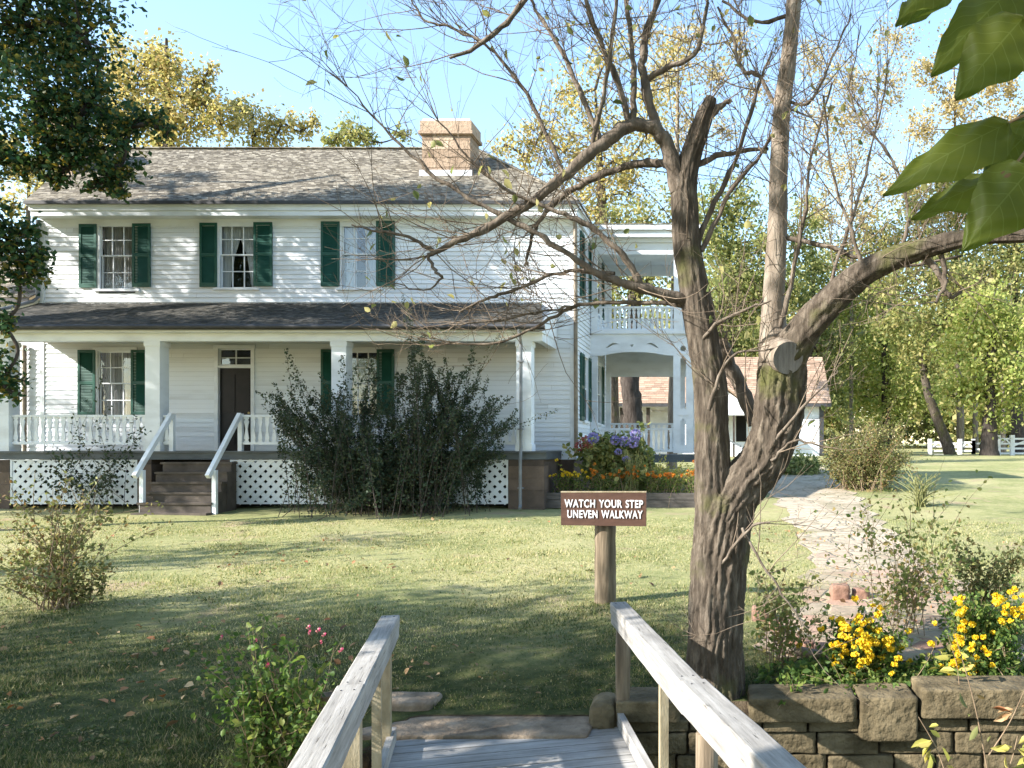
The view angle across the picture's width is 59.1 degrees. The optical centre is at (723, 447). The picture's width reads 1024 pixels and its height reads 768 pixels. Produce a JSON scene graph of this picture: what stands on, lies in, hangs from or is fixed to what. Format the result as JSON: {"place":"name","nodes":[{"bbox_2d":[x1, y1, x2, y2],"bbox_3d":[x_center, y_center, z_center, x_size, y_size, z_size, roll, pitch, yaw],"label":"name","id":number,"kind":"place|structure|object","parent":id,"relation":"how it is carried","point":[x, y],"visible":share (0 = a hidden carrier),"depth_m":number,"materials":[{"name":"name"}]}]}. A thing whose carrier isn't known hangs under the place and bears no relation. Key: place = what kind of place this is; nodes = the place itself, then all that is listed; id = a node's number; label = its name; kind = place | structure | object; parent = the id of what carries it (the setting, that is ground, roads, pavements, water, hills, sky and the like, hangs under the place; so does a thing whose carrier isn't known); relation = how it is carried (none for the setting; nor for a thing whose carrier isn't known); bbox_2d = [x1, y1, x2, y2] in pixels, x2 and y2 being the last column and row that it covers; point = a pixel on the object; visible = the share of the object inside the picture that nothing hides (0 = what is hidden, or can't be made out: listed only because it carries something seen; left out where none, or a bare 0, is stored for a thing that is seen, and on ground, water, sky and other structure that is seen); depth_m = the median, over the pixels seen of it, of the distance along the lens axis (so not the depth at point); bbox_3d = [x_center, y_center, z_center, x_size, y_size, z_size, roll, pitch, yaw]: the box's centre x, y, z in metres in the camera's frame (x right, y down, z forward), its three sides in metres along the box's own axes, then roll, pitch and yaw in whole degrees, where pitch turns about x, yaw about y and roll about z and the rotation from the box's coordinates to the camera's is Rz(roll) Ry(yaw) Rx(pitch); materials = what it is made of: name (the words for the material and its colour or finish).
{"place":"outdoors","nodes":[
{"label":"outdoors","id":0,"kind":"place"},
{"bbox_2d":[0,444,1023,767],"bbox_3d":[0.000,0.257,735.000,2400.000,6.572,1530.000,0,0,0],"label":"ground","id":1,"kind":"structure","parent":0,"point":[998,496],"depth_m":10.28,"materials":[{"name":"green plant"}]},
{"bbox_2d":[0,131,45,247],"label":"yellow green tree","id":2,"kind":"object","parent":1,"relation":"on","point":[37,184],"visible":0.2,"depth_m":35.83,"materials":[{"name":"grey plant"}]},
{"bbox_2d":[0,198,57,407],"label":"oak bough","id":3,"kind":"object","parent":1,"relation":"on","point":[27,259],"visible":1,"depth_m":14.98,"materials":[{"name":"green plant"}]},
{"bbox_2d":[0,467,173,612],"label":"bronze shrub","id":4,"kind":"object","parent":1,"relation":"on","point":[59,591],"visible":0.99,"depth_m":9.55,"materials":[{"name":"green plant"}]},
{"bbox_2d":[0,0,176,204],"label":"oak tree","id":5,"kind":"object","parent":1,"relation":"on","point":[62,22],"visible":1,"depth_m":17.63,"materials":[{"name":"green plant"}]},
{"bbox_2d":[86,20,267,149],"bbox_3d":[-25.742,-9.366,40.013,7.357,20.335,5.946,0,0,30],"label":"golden tree","id":6,"kind":"object","parent":1,"relation":"on","point":[166,69],"visible":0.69,"depth_m":39.73,"materials":[{"name":"yellow plant"}]},
{"bbox_2d":[200,740,287,767],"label":"grass tuft","id":7,"kind":"object","parent":1,"relation":"on","point":[228,762],"visible":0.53,"depth_m":4.96,"materials":[{"name":"green plant"}]},
{"bbox_2d":[189,614,344,767],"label":"pink rose","id":8,"kind":"object","parent":1,"relation":"on","point":[262,726],"visible":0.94,"depth_m":4.96,"materials":[{"name":"green plant"}]},
{"bbox_2d":[210,88,324,149],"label":"golden tree","id":9,"kind":"object","parent":1,"relation":"on","point":[270,129],"visible":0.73,"depth_m":41.83,"materials":[{"name":"yellow plant"}]},
{"bbox_2d":[316,692,332,714],"bbox_3d":[-2.418,2.256,5.300,0.148,1.490,0.132,0,0,0],"label":"post stub","id":10,"kind":"object","parent":1,"relation":"on","point":[327,697],"visible":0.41,"depth_m":5.25,"materials":[{"name":"grey wood"}]},
{"bbox_2d":[255,348,398,517],"bbox_3d":[-8.501,-0.377,18.572,3.159,3.585,2.567,0,0,0],"label":"dark shrub","id":11,"kind":"object","parent":1,"relation":"on","point":[336,431],"visible":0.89,"depth_m":18.54,"materials":[{"name":"green plant"}]},
{"bbox_2d":[0,119,702,515],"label":"house","id":12,"kind":"structure","parent":1,"relation":"on","point":[186,303],"depth_m":21.08,"materials":[{"name":"white paint"}]},
{"bbox_2d":[93,347,137,418],"bbox_3d":[-14.825,-1.578,21.146,1.130,1.764,0.242,0,0,0],"label":"window","id":13,"kind":"structure","parent":12,"relation":"in","point":[115,390],"depth_m":21.22,"materials":[{"name":"white paint"}]},
{"bbox_2d":[93,219,139,291],"bbox_3d":[-14.786,-4.696,21.146,1.114,1.749,0.242,0,0,0],"label":"window","id":14,"kind":"structure","parent":12,"relation":"in","point":[117,257],"depth_m":21.22,"materials":[{"name":"white paint"}]},
{"bbox_2d":[220,368,250,450],"bbox_3d":[-11.918,-0.930,21.150,0.797,2.047,0.100,0,0,0],"label":"door","id":15,"kind":"structure","parent":12,"relation":"in","point":[235,383],"depth_m":21.14,"materials":[{"name":"brown wood"}]},
{"bbox_2d":[213,219,259,289],"bbox_3d":[-11.863,-4.720,21.141,1.114,1.733,0.232,0,0,0],"label":"window","id":16,"kind":"structure","parent":12,"relation":"in","point":[231,239],"depth_m":21.22,"materials":[{"name":"white paint"}]},
{"bbox_2d":[335,219,382,289],"bbox_3d":[-8.870,-4.735,21.136,1.130,1.764,0.222,0,0,0],"label":"window","id":17,"kind":"structure","parent":12,"relation":"in","point":[349,268],"depth_m":21.22,"materials":[{"name":"white paint"}]},
{"bbox_2d":[352,347,382,418],"bbox_3d":[-8.807,-1.578,21.098,1.067,1.764,0.145,0,0,0],"label":"window","id":18,"kind":"structure","parent":12,"relation":"in","point":[357,350],"depth_m":21.11,"materials":[{"name":"white paint"}]},
{"bbox_2d":[582,232,588,302],"bbox_3d":[-3.623,-4.665,22.600,0.145,1.770,0.860,0,0,0],"label":"window","id":19,"kind":"structure","parent":12,"relation":"in","point":[586,252],"depth_m":22.92,"materials":[{"name":"white paint"}]},
{"bbox_2d":[583,352,589,423],"bbox_3d":[-3.623,-1.555,22.600,0.145,1.810,0.860,0,0,0],"label":"window","id":20,"kind":"structure","parent":12,"relation":"in","point":[586,356],"depth_m":22.92,"materials":[{"name":"white paint"}]},
{"bbox_2d":[598,362,602,425],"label":"window","id":21,"kind":"structure","parent":12,"relation":"in","point":[599,365],"depth_m":25.40,"materials":[{"name":"white paint"}]},
{"bbox_2d":[598,255,602,319],"bbox_3d":[-3.623,-4.665,25.000,0.145,1.770,1.020,0,0,0],"label":"window","id":22,"kind":"structure","parent":12,"relation":"in","point":[600,265],"depth_m":25.40,"materials":[{"name":"white paint"}]},
{"bbox_2d":[315,111,416,149],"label":"olive tree","id":23,"kind":"object","parent":1,"relation":"on","point":[350,137],"visible":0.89,"depth_m":45.74,"materials":[{"name":"green plant"}]},
{"bbox_2d":[281,415,488,520],"bbox_3d":[-7.123,0.255,18.791,3.941,2.376,3.343,0,0,0],"label":"dark shrub","id":24,"kind":"object","parent":1,"relation":"on","point":[387,477],"visible":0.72,"depth_m":18.40,"materials":[{"name":"green plant"}]},
{"bbox_2d":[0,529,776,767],"bbox_3d":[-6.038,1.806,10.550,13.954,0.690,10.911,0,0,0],"label":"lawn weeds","id":25,"kind":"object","parent":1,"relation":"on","point":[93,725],"visible":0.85,"depth_m":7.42,"materials":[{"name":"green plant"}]},
{"bbox_2d":[370,691,441,711],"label":"stone slab","id":26,"kind":"structure","parent":1,"relation":"on","point":[403,701],"depth_m":6.80,"materials":[{"name":"grey stone"}]},
{"bbox_2d":[369,295,557,518],"bbox_3d":[-5.799,-0.933,19.021,3.806,4.746,2.772,0,0,-22],"label":"dark shrub","id":27,"kind":"object","parent":1,"relation":"on","point":[452,412],"visible":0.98,"depth_m":18.51,"materials":[{"name":"green plant"}]},
{"bbox_2d":[362,716,591,740],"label":"stone slab","id":28,"kind":"structure","parent":1,"relation":"on","point":[493,727],"depth_m":6.37,"materials":[{"name":"grey stone"}]},
{"bbox_2d":[0,515,1017,759],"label":"fallen leaves","id":29,"kind":"object","parent":1,"relation":"on","point":[190,683],"visible":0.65,"depth_m":7.85,"materials":[{"name":"brown plant"}]},
{"bbox_2d":[288,602,805,767],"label":"footbridge","id":30,"kind":"object","parent":1,"relation":"on","point":[730,734],"visible":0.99,"depth_m":5.19,"materials":[{"name":"grey wood"}]},
{"bbox_2d":[167,0,1023,706],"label":"forked tree","id":31,"kind":"object","parent":1,"relation":"on","point":[729,496],"visible":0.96,"depth_m":6.67,"materials":[{"name":"brown plant"}]},
{"bbox_2d":[485,17,707,434],"bbox_3d":[-5.564,-9.113,37.884,9.746,20.032,4.617,0,0,0],"label":"pale tree","id":32,"kind":"object","parent":1,"relation":"on","point":[622,183],"visible":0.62,"depth_m":37.81,"materials":[{"name":"yellow plant"}]},
{"bbox_2d":[589,692,616,729],"bbox_3d":[-0.907,2.089,6.613,0.235,0.401,0.386,0,0,0],"label":"boulder","id":33,"kind":"object","parent":1,"relation":"on","point":[602,712],"visible":0.48,"depth_m":6.45,"materials":[{"name":"stone"}]},
{"bbox_2d":[561,491,646,603],"bbox_3d":[-1.350,1.207,9.890,0.965,1.436,0.308,0,0,0],"label":"warning sign","id":34,"kind":"object","parent":1,"relation":"on","point":[605,513],"visible":0.98,"depth_m":9.74,"materials":[{"name":"brown wood"}]},
{"bbox_2d":[546,493,694,507],"bbox_3d":[-2.280,1.188,19.612,3.690,0.345,0.145,0,0,-1],"label":"bed edging","id":35,"kind":"object","parent":1,"relation":"on","point":[661,500],"visible":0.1,"depth_m":19.58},
{"bbox_2d":[594,171,712,439],"bbox_3d":[-3.138,-4.820,32.966,5.803,11.814,3.506,0,0,0],"label":"yellow oak","id":36,"kind":"object","parent":1,"relation":"on","point":[632,410],"visible":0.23,"depth_m":32.73,"materials":[{"name":"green plant"}]},
{"bbox_2d":[613,1,774,468],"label":"pale tree","id":37,"kind":"object","parent":1,"relation":"on","point":[670,391],"visible":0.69,"depth_m":33.89,"materials":[{"name":"yellow plant"}]},
{"bbox_2d":[618,357,830,456],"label":"outbuilding","id":38,"kind":"structure","parent":1,"relation":"on","point":[654,390],"depth_m":44.99,"materials":[{"name":"white paint"}]},
{"bbox_2d":[736,416,745,441],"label":"window","id":39,"kind":"structure","parent":38,"relation":"in","point":[740,420],"depth_m":44.96,"materials":[{"name":"black glass"}]},
{"bbox_2d":[669,158,823,357],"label":"green tree","id":40,"kind":"object","parent":1,"relation":"on","point":[719,239],"visible":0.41,"depth_m":51.46,"materials":[{"name":"green plant"}]},
{"bbox_2d":[751,605,768,621],"bbox_3d":[0.391,1.760,9.100,0.187,0.218,0.217,0,0,0],"label":"edging stone","id":41,"kind":"object","parent":1,"relation":"on","point":[752,613],"visible":0.21,"depth_m":9.01,"materials":[{"name":"pink stone"}]},
{"bbox_2d":[746,546,836,667],"bbox_3d":[0.562,1.394,7.516,0.908,1.071,0.885,0,0,0],"label":"rose bush","id":42,"kind":"object","parent":1,"relation":"on","point":[778,638],"visible":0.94,"depth_m":7.46,"materials":[{"name":"green plant"}]},
{"bbox_2d":[759,639,827,659],"bbox_3d":[0.637,1.827,7.825,0.667,0.118,0.100,0,0,32],"label":"timber pole","id":43,"kind":"object","parent":1,"relation":"on","point":[802,651],"visible":0.34,"depth_m":7.74,"materials":[{"name":"brown wood"}]},
{"bbox_2d":[801,638,814,648],"bbox_3d":[0.792,1.861,8.100,0.128,0.150,0.208,0,0,0],"label":"edging stone","id":44,"kind":"object","parent":1,"relation":"on","point":[808,642],"visible":0.3,"depth_m":8.01,"materials":[{"name":"pink stone"}]},
{"bbox_2d":[783,449,834,475],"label":"round bush","id":45,"kind":"object","parent":1,"relation":"on","point":[797,464],"visible":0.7,"depth_m":30.14,"materials":[{"name":"green plant"}]},
{"bbox_2d":[616,675,1023,767],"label":"stone wall","id":46,"kind":"structure","parent":1,"relation":"on","point":[888,720],"depth_m":6.52,"materials":[{"name":"stone"}]},
{"bbox_2d":[935,634,974,684],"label":"weed","id":47,"kind":"object","parent":46,"relation":"on","point":[948,669],"visible":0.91,"depth_m":6.62,"materials":[{"name":"yellow plant"}]},
{"bbox_2d":[616,231,1023,448],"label":"woods","id":48,"kind":"object","parent":1,"relation":"on","point":[951,426],"visible":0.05,"depth_m":82.17,"materials":[{"name":"green plant"}]},
{"bbox_2d":[814,642,827,650],"bbox_3d":[0.906,1.867,7.899,0.152,0.168,0.218,0,0,0],"label":"edging stone","id":49,"kind":"object","parent":1,"relation":"on","point":[821,644],"visible":0.2,"depth_m":7.87,"materials":[{"name":"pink stone"}]},
{"bbox_2d":[786,194,884,429],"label":"cedar tree","id":50,"kind":"object","parent":1,"relation":"on","point":[815,261],"visible":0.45,"depth_m":53.57,"materials":[{"name":"green plant"}]},
{"bbox_2d":[745,642,931,710],"bbox_3d":[0.862,1.851,7.001,1.500,0.508,1.491,0,0,23],"label":"ground plant","id":51,"kind":"object","parent":1,"relation":"on","point":[801,672],"visible":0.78,"depth_m":6.99,"materials":[{"name":"green plant"}]},
{"bbox_2d":[829,583,850,599],"bbox_3d":[1.360,1.710,10.101,0.243,0.256,0.216,0,0,0],"label":"edging stone","id":52,"kind":"object","parent":1,"relation":"on","point":[837,592],"visible":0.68,"depth_m":10.01,"materials":[{"name":"pink stone"}]},
{"bbox_2d":[796,594,912,682],"bbox_3d":[1.192,1.576,7.241,1.054,0.746,0.779,0,0,-9],"label":"chrysanthemum","id":53,"kind":"object","parent":1,"relation":"on","point":[875,646],"visible":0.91,"depth_m":7.13,"materials":[{"name":"yellow plant"}]},
{"bbox_2d":[851,587,869,598],"bbox_3d":[1.616,1.734,10.150,0.214,0.195,0.224,0,0,0],"label":"edging stone","id":54,"kind":"object","parent":1,"relation":"on","point":[860,593],"visible":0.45,"depth_m":10.06,"materials":[{"name":"pink stone"}]},
{"bbox_2d":[794,1,929,447],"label":"bare tree","id":55,"kind":"object","parent":1,"relation":"on","point":[840,166],"visible":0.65,"depth_m":54.91,"materials":[{"name":"yellow plant"}]},
{"bbox_2d":[808,395,940,492],"bbox_3d":[4.046,0.082,24.066,3.490,3.113,2.916,0,0,33],"label":"round bush","id":56,"kind":"object","parent":1,"relation":"on","point":[866,470],"visible":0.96,"depth_m":23.95,"materials":[{"name":"green plant"}]},
{"bbox_2d":[819,262,958,447],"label":"green tree","id":57,"kind":"object","parent":1,"relation":"on","point":[884,392],"visible":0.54,"depth_m":55.44,"materials":[{"name":"green plant"}]},
{"bbox_2d":[814,458,992,642],"bbox_3d":[1.875,0.987,8.479,1.535,1.801,1.483,0,0,-36],"label":"rose bush","id":58,"kind":"object","parent":1,"relation":"on","point":[903,592],"visible":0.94,"depth_m":8.50,"materials":[{"name":"green plant"}]},
{"bbox_2d":[788,160,1023,451],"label":"autumn tree","id":59,"kind":"object","parent":1,"relation":"on","point":[1018,427],"visible":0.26,"depth_m":59.55,"materials":[{"name":"yellow plant"}]},
{"bbox_2d":[909,640,942,687],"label":"weed","id":60,"kind":"object","parent":1,"relation":"on","point":[933,657],"visible":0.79,"depth_m":6.90,"materials":[{"name":"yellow plant"}]},
{"bbox_2d":[894,465,957,507],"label":"yucca","id":61,"kind":"object","parent":1,"relation":"on","point":[922,496],"visible":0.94,"depth_m":19.68,"materials":[{"name":"green plant"}]},
{"bbox_2d":[855,249,1002,454],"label":"leaning tree","id":62,"kind":"object","parent":1,"relation":"on","point":[945,439],"visible":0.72,"depth_m":48.74,"materials":[{"name":"green plant"}]},
{"bbox_2d":[911,717,953,767],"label":"weed","id":63,"kind":"object","parent":1,"relation":"on","point":[925,744],"visible":1,"depth_m":5.80,"materials":[{"name":"yellow plant"}]},
{"bbox_2d":[928,439,942,453],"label":"picket fence","id":64,"kind":"object","parent":1,"relation":"on","point":[930,446],"visible":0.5,"depth_m":49.92,"materials":[{"name":"white paint"}]},
{"bbox_2d":[880,5,1023,441],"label":"tall pale tree","id":65,"kind":"object","parent":1,"relation":"on","point":[991,90],"visible":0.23,"depth_m":61.81,"materials":[{"name":"yellow plant"}]},
{"bbox_2d":[883,653,1023,686],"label":"ground plant","id":66,"kind":"object","parent":1,"relation":"on","point":[906,672],"visible":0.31,"depth_m":7.09,"materials":[{"name":"green plant"}]},
{"bbox_2d":[908,256,1023,455],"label":"maple tree","id":67,"kind":"object","parent":1,"relation":"on","point":[987,390],"visible":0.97,"depth_m":46.60,"materials":[{"name":"green plant"}]},
{"bbox_2d":[958,439,975,453],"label":"picket fence","id":68,"kind":"object","parent":1,"relation":"on","point":[960,446],"visible":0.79,"depth_m":50.94,"materials":[{"name":"white paint"}]},
{"bbox_2d":[947,635,990,767],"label":"weed","id":69,"kind":"object","parent":1,"relation":"on","point":[974,733],"visible":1,"depth_m":5.90,"materials":[{"name":"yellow plant"}]},
{"bbox_2d":[937,246,1006,452],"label":"slim tree","id":70,"kind":"object","parent":1,"relation":"on","point":[961,428],"visible":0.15,"depth_m":57.84,"materials":[{"name":"green plant"}]},
{"bbox_2d":[927,571,1023,675],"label":"chrysanthemum","id":71,"kind":"object","parent":1,"relation":"on","point":[978,631],"visible":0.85,"depth_m":7.16,"materials":[{"name":"yellow plant"}]},
{"bbox_2d":[971,440,979,453],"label":"picket fence","id":72,"kind":"object","parent":1,"relation":"on","point":[972,449],"visible":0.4,"depth_m":50.90,"materials":[{"name":"white paint"}]},
{"bbox_2d":[928,532,1023,615],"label":"rose bush","id":73,"kind":"object","parent":1,"relation":"on","point":[985,584],"visible":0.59,"depth_m":9.15,"materials":[{"name":"green plant"}]},
{"bbox_2d":[945,245,1012,452],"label":"slim tree","id":74,"kind":"object","parent":1,"relation":"on","point":[975,422],"visible":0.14,"depth_m":57.81,"materials":[{"name":"green plant"}]},
{"bbox_2d":[982,244,1023,451],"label":"slim tree","id":75,"kind":"object","parent":1,"relation":"on","point":[1013,259],"visible":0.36,"depth_m":57.69,"materials":[{"name":"green plant"}]},
{"bbox_2d":[988,691,1023,755],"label":"weed","id":76,"kind":"object","parent":1,"relation":"on","point":[1004,716],"visible":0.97,"depth_m":5.91,"materials":[{"name":"brown plant"}]},
{"bbox_2d":[998,435,1013,454],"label":"gate","id":77,"kind":"structure","parent":1,"relation":"on","point":[1010,443],"depth_m":47.90,"materials":[{"name":"white paint"}]},
{"bbox_2d":[991,736,1023,767],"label":"weed","id":78,"kind":"object","parent":1,"relation":"on","point":[1003,748],"visible":1,"depth_m":5.60,"materials":[{"name":"yellow plant"}]},
{"bbox_2d":[1014,435,1023,454],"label":"picket fence","id":79,"kind":"object","parent":1,"relation":"on","point":[1020,443],"visible":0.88,"depth_m":48.17,"materials":[{"name":"white paint"}]},
{"bbox_3d":[0.357,-6.870,-0.641,12.684,21.610,11.724,0,0,0],"label":"shade tree","id":80,"kind":"object","parent":1,"relation":"on","visible":0},
{"bbox_2d":[883,0,1023,251],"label":"leafy branch","id":81,"kind":"object","parent":80,"relation":"attached to","point":[981,43],"visible":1,"depth_m":1.24,"materials":[{"name":"green plant"}]},
{"bbox_2d":[0,0,1023,443],"label":"sky","id":82,"kind":"structure","parent":0,"point":[231,23],"materials":[{"name":"blue"}]},
{"bbox_2d":[752,465,1023,660],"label":"path","id":83,"kind":"structure","parent":0,"point":[811,489],"depth_m":12.81,"materials":[{"name":"beige gravel"}]},
{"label":"flower bed","id":84,"kind":"structure","parent":0,"visible":0},
{"bbox_2d":[549,458,576,492],"bbox_3d":[-3.731,0.810,19.925,0.654,1.154,0.668,0,0,0],"label":"marigold","id":85,"kind":"object","parent":84,"relation":"on","point":[561,485],"visible":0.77,"depth_m":19.89,"materials":[{"name":"green plant"}]},
{"bbox_2d":[565,469,590,490],"bbox_3d":[-3.347,0.920,19.997,0.683,0.917,0.621,0,0,37],"label":"marigold","id":86,"kind":"object","parent":84,"relation":"on","point":[578,484],"visible":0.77,"depth_m":19.92,"materials":[{"name":"green plant"}]},
{"bbox_2d":[585,462,608,490],"bbox_3d":[-2.891,0.847,19.939,0.624,1.036,0.575,0,0,0],"label":"marigold","id":87,"kind":"object","parent":84,"relation":"on","point":[599,487],"visible":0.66,"depth_m":19.92,"materials":[{"name":"green plant"}]},
{"bbox_2d":[562,421,657,490],"bbox_3d":[-2.669,0.355,20.521,2.315,1.984,1.923,0,0,0],"label":"hydrangea","id":88,"kind":"object","parent":84,"relation":"on","point":[609,452],"visible":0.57,"depth_m":20.27,"materials":[{"name":"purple plant"}]},
{"bbox_2d":[605,469,624,490],"bbox_3d":[-2.483,0.899,19.999,0.571,0.926,0.522,0,0,-34],"label":"marigold","id":89,"kind":"object","parent":84,"relation":"on","point":[613,487],"visible":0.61,"depth_m":19.91,"materials":[{"name":"green plant"}]},
{"bbox_2d":[622,450,643,490],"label":"iris clump","id":90,"kind":"object","parent":84,"relation":"on","point":[629,462],"visible":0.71,"depth_m":19.95,"materials":[{"name":"green plant"}]},
{"bbox_2d":[623,458,644,490],"bbox_3d":[-2.077,0.784,19.951,0.505,1.167,0.677,0,0,0],"label":"marigold","id":91,"kind":"object","parent":84,"relation":"on","point":[632,478],"visible":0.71,"depth_m":19.89,"materials":[{"name":"green plant"}]},
{"bbox_2d":[642,462,667,492],"bbox_3d":[-1.587,0.843,19.933,0.663,1.061,0.772,0,0,0],"label":"marigold","id":92,"kind":"object","parent":84,"relation":"on","point":[659,482],"visible":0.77,"depth_m":19.89,"materials":[{"name":"green plant"}]},
{"bbox_2d":[637,441,694,492],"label":"plant","id":93,"kind":"object","parent":84,"relation":"on","point":[661,468],"visible":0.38,"depth_m":20.49,"materials":[{"name":"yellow plant"}]},
{"bbox_2d":[663,463,682,508],"bbox_3d":[-1.100,0.850,19.818,0.583,1.050,0.835,0,0,-20],"label":"marigold","id":94,"kind":"object","parent":84,"relation":"on","point":[670,478],"visible":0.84,"depth_m":19.88,"materials":[{"name":"green plant"}]},
{"bbox_2d":[678,460,694,492],"bbox_3d":[-0.681,0.823,19.909,0.712,1.104,0.536,0,0,0],"label":"marigold","id":95,"kind":"object","parent":84,"relation":"on","point":[689,487],"visible":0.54,"depth_m":19.89,"materials":[{"name":"green plant"}]}
]}

